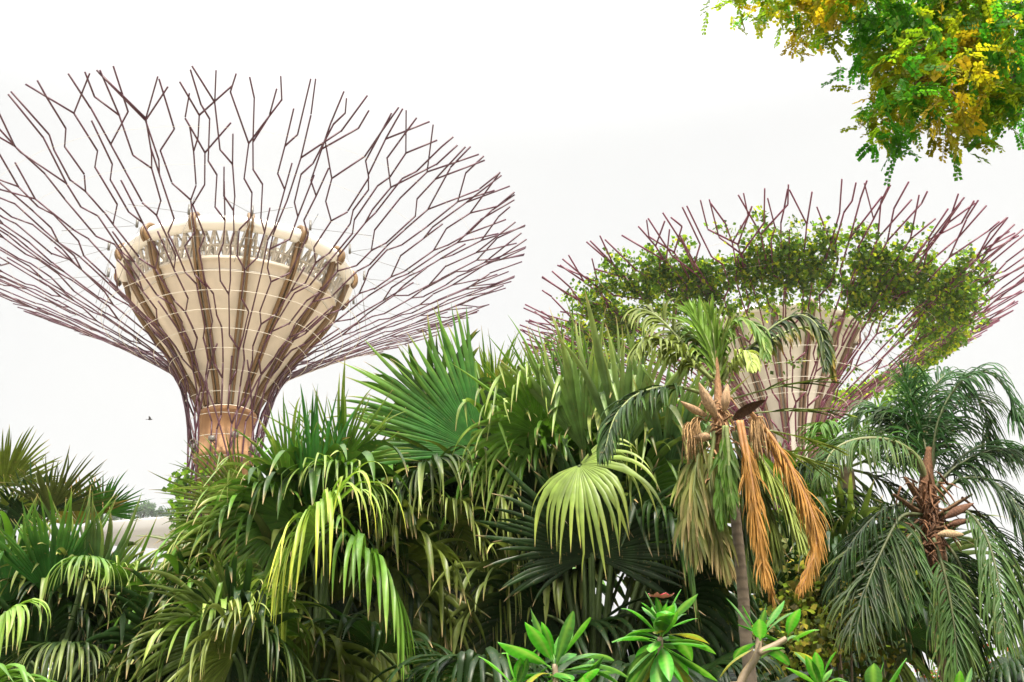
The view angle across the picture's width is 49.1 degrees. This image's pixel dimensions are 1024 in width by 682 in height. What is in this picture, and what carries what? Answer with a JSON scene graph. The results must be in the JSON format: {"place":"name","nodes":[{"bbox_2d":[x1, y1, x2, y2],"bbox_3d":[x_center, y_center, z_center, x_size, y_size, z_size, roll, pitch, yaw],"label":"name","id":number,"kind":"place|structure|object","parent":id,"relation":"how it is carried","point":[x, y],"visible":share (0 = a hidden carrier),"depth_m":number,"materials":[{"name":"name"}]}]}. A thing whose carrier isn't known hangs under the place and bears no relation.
{"place":"outdoors","nodes":[
{"label":"outdoors","id":0,"kind":"place"},
{"bbox_2d":[38,515,186,678],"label":"building","id":1,"kind":"structure","parent":0,"point":[144,526],"depth_m":623.55,"materials":[{"name":"white"}]},
{"bbox_2d":[121,508,145,519],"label":"roof tree","id":2,"kind":"object","parent":1,"relation":"on","point":[138,514],"visible":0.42,"depth_m":632.86,"materials":[{"name":"green plant"}]},
{"bbox_2d":[134,500,155,517],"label":"roof tree","id":3,"kind":"object","parent":1,"relation":"on","point":[145,504],"visible":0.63,"depth_m":634.64,"materials":[{"name":"green plant"}]},
{"bbox_2d":[141,504,157,517],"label":"roof tree","id":4,"kind":"object","parent":1,"relation":"on","point":[149,509],"visible":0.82,"depth_m":632.10,"materials":[{"name":"green plant"}]},
{"bbox_2d":[148,505,169,516],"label":"roof tree","id":5,"kind":"object","parent":1,"relation":"on","point":[155,514],"visible":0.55,"depth_m":631.90,"materials":[{"name":"green plant"}]},
{"bbox_2d":[152,508,181,516],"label":"roof tree","id":6,"kind":"object","parent":1,"relation":"on","point":[163,512],"visible":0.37,"depth_m":631.73,"materials":[{"name":"green plant"}]},
{"bbox_2d":[0,65,526,533],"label":"supertree structure","id":7,"kind":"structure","parent":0,"point":[235,337],"depth_m":61.74,"materials":[{"name":"purple paint"}]},
{"bbox_2d":[152,457,217,567],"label":"climbing vine","id":8,"kind":"object","parent":7,"relation":"attached to","point":[184,472],"visible":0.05,"depth_m":60.03,"materials":[{"name":"green plant"}]},
{"bbox_2d":[0,0,1023,676],"label":"sky","id":9,"kind":"structure","parent":0,"point":[604,118],"materials":[{"name":"white"}]},
{"bbox_2d":[520,179,1023,669],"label":"supertree structure","id":10,"kind":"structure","parent":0,"point":[846,340],"depth_m":68.67,"materials":[{"name":"paint"}]},
{"bbox_2d":[535,205,1001,463],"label":"climbing vine","id":11,"kind":"object","parent":10,"relation":"attached to","point":[857,297],"visible":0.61,"depth_m":64.87,"materials":[{"name":"green plant"}]},
{"bbox_2d":[762,479,854,672],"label":"climbing vine","id":12,"kind":"object","parent":10,"relation":"attached to","point":[831,528],"visible":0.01,"depth_m":67.88,"materials":[{"name":"green plant"}]},
{"label":"planting bed","id":13,"kind":"structure","parent":0,"visible":0},
{"bbox_2d":[0,425,117,665],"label":"fan palm","id":14,"kind":"object","parent":13,"relation":"on","point":[15,468],"visible":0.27,"depth_m":17.59,"materials":[{"name":"green plant"}]},
{"bbox_2d":[0,484,175,681],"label":"fan palm","id":15,"kind":"object","parent":13,"relation":"on","point":[54,600],"visible":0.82,"depth_m":10.96,"materials":[{"name":"green plant"}]},
{"bbox_2d":[49,472,150,534],"bbox_3d":[-6.378,5.663,16.769,2.803,7.550,2.606,-16,-28,27],"label":"fan palm","id":16,"kind":"object","parent":13,"relation":"on","point":[119,508],"visible":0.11,"depth_m":18.07,"materials":[{"name":"green plant"}]},
{"bbox_2d":[80,537,386,681],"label":"fan palm","id":17,"kind":"object","parent":13,"relation":"on","point":[203,632],"visible":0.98,"depth_m":10.07,"materials":[{"name":"green plant"}]},
{"bbox_2d":[103,360,488,681],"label":"fan palm","id":18,"kind":"object","parent":13,"relation":"on","point":[300,513],"visible":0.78,"depth_m":11.60,"materials":[{"name":"green plant"}]},
{"bbox_2d":[293,300,705,681],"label":"fan palm","id":19,"kind":"object","parent":13,"relation":"on","point":[439,405],"visible":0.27,"depth_m":13.10,"materials":[{"name":"green plant"}]},
{"bbox_2d":[460,336,625,602],"bbox_3d":[-0.318,4.325,16.857,4.422,9.608,4.946,-2,-25,0],"label":"fan palm","id":20,"kind":"object","parent":13,"relation":"on","point":[496,372],"visible":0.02,"depth_m":18.77,"materials":[{"name":"green plant"}]},
{"bbox_2d":[478,610,627,681],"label":"frangipani shrub","id":21,"kind":"object","parent":13,"relation":"on","point":[542,642],"visible":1,"depth_m":4.84,"materials":[{"name":"green plant"}]},
{"bbox_2d":[370,292,840,681],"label":"fan palm","id":22,"kind":"object","parent":13,"relation":"on","point":[618,514],"visible":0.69,"depth_m":11.89,"materials":[{"name":"green plant"}]},
{"bbox_2d":[612,589,717,681],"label":"frangipani shrub","id":23,"kind":"object","parent":13,"relation":"on","point":[665,664],"visible":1,"depth_m":5.08,"materials":[{"name":"green plant"}]},
{"bbox_2d":[596,294,855,681],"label":"feather palm","id":24,"kind":"object","parent":13,"relation":"on","point":[706,497],"visible":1,"depth_m":9.85,"materials":[{"name":"green plant"}]},
{"bbox_2d":[719,598,816,681],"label":"frangipani shrub","id":25,"kind":"object","parent":13,"relation":"on","point":[758,629],"visible":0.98,"depth_m":4.86,"materials":[{"name":"green plant"}]},
{"bbox_2d":[751,518,924,681],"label":"leafy shrub","id":26,"kind":"object","parent":13,"relation":"on","point":[819,642],"visible":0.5,"depth_m":12.58,"materials":[{"name":"green plant"}]},
{"bbox_2d":[786,652,906,681],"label":"frangipani shrub","id":27,"kind":"object","parent":13,"relation":"on","point":[816,670],"visible":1,"depth_m":4.67,"materials":[{"name":"green plant"}]},
{"bbox_2d":[699,0,1023,185],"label":"leafy tree","id":28,"kind":"object","parent":13,"relation":"on","point":[981,44],"visible":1,"depth_m":7.07,"materials":[{"name":"green plant"}]},
{"bbox_2d":[715,441,1023,681],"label":"fan palm","id":29,"kind":"object","parent":13,"relation":"on","point":[913,641],"visible":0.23,"depth_m":13.66,"materials":[{"name":"green plant"}]},
{"bbox_2d":[784,382,958,677],"bbox_3d":[4.773,3.977,13.580,2.377,7.136,1.604,-2,-25,0],"label":"feather palm","id":30,"kind":"object","parent":13,"relation":"on","point":[829,430],"visible":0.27,"depth_m":14.80,"materials":[{"name":"leaf"},{"name":"bark"}]},
{"bbox_2d":[804,351,1023,681],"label":"feather palm","id":31,"kind":"object","parent":13,"relation":"on","point":[950,600],"visible":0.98,"depth_m":10.47,"materials":[{"name":"green plant"}]},
{"bbox_2d":[939,667,971,681],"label":"frangipani shrub","id":32,"kind":"object","parent":13,"relation":"on","point":[959,677],"visible":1,"depth_m":4.64,"materials":[{"name":"green plant"}]},
{"bbox_2d":[906,644,1008,681],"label":"leafy shrub","id":33,"kind":"object","parent":13,"relation":"on","point":[933,672],"visible":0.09,"depth_m":16.25,"materials":[{"name":"green plant"}]}
]}

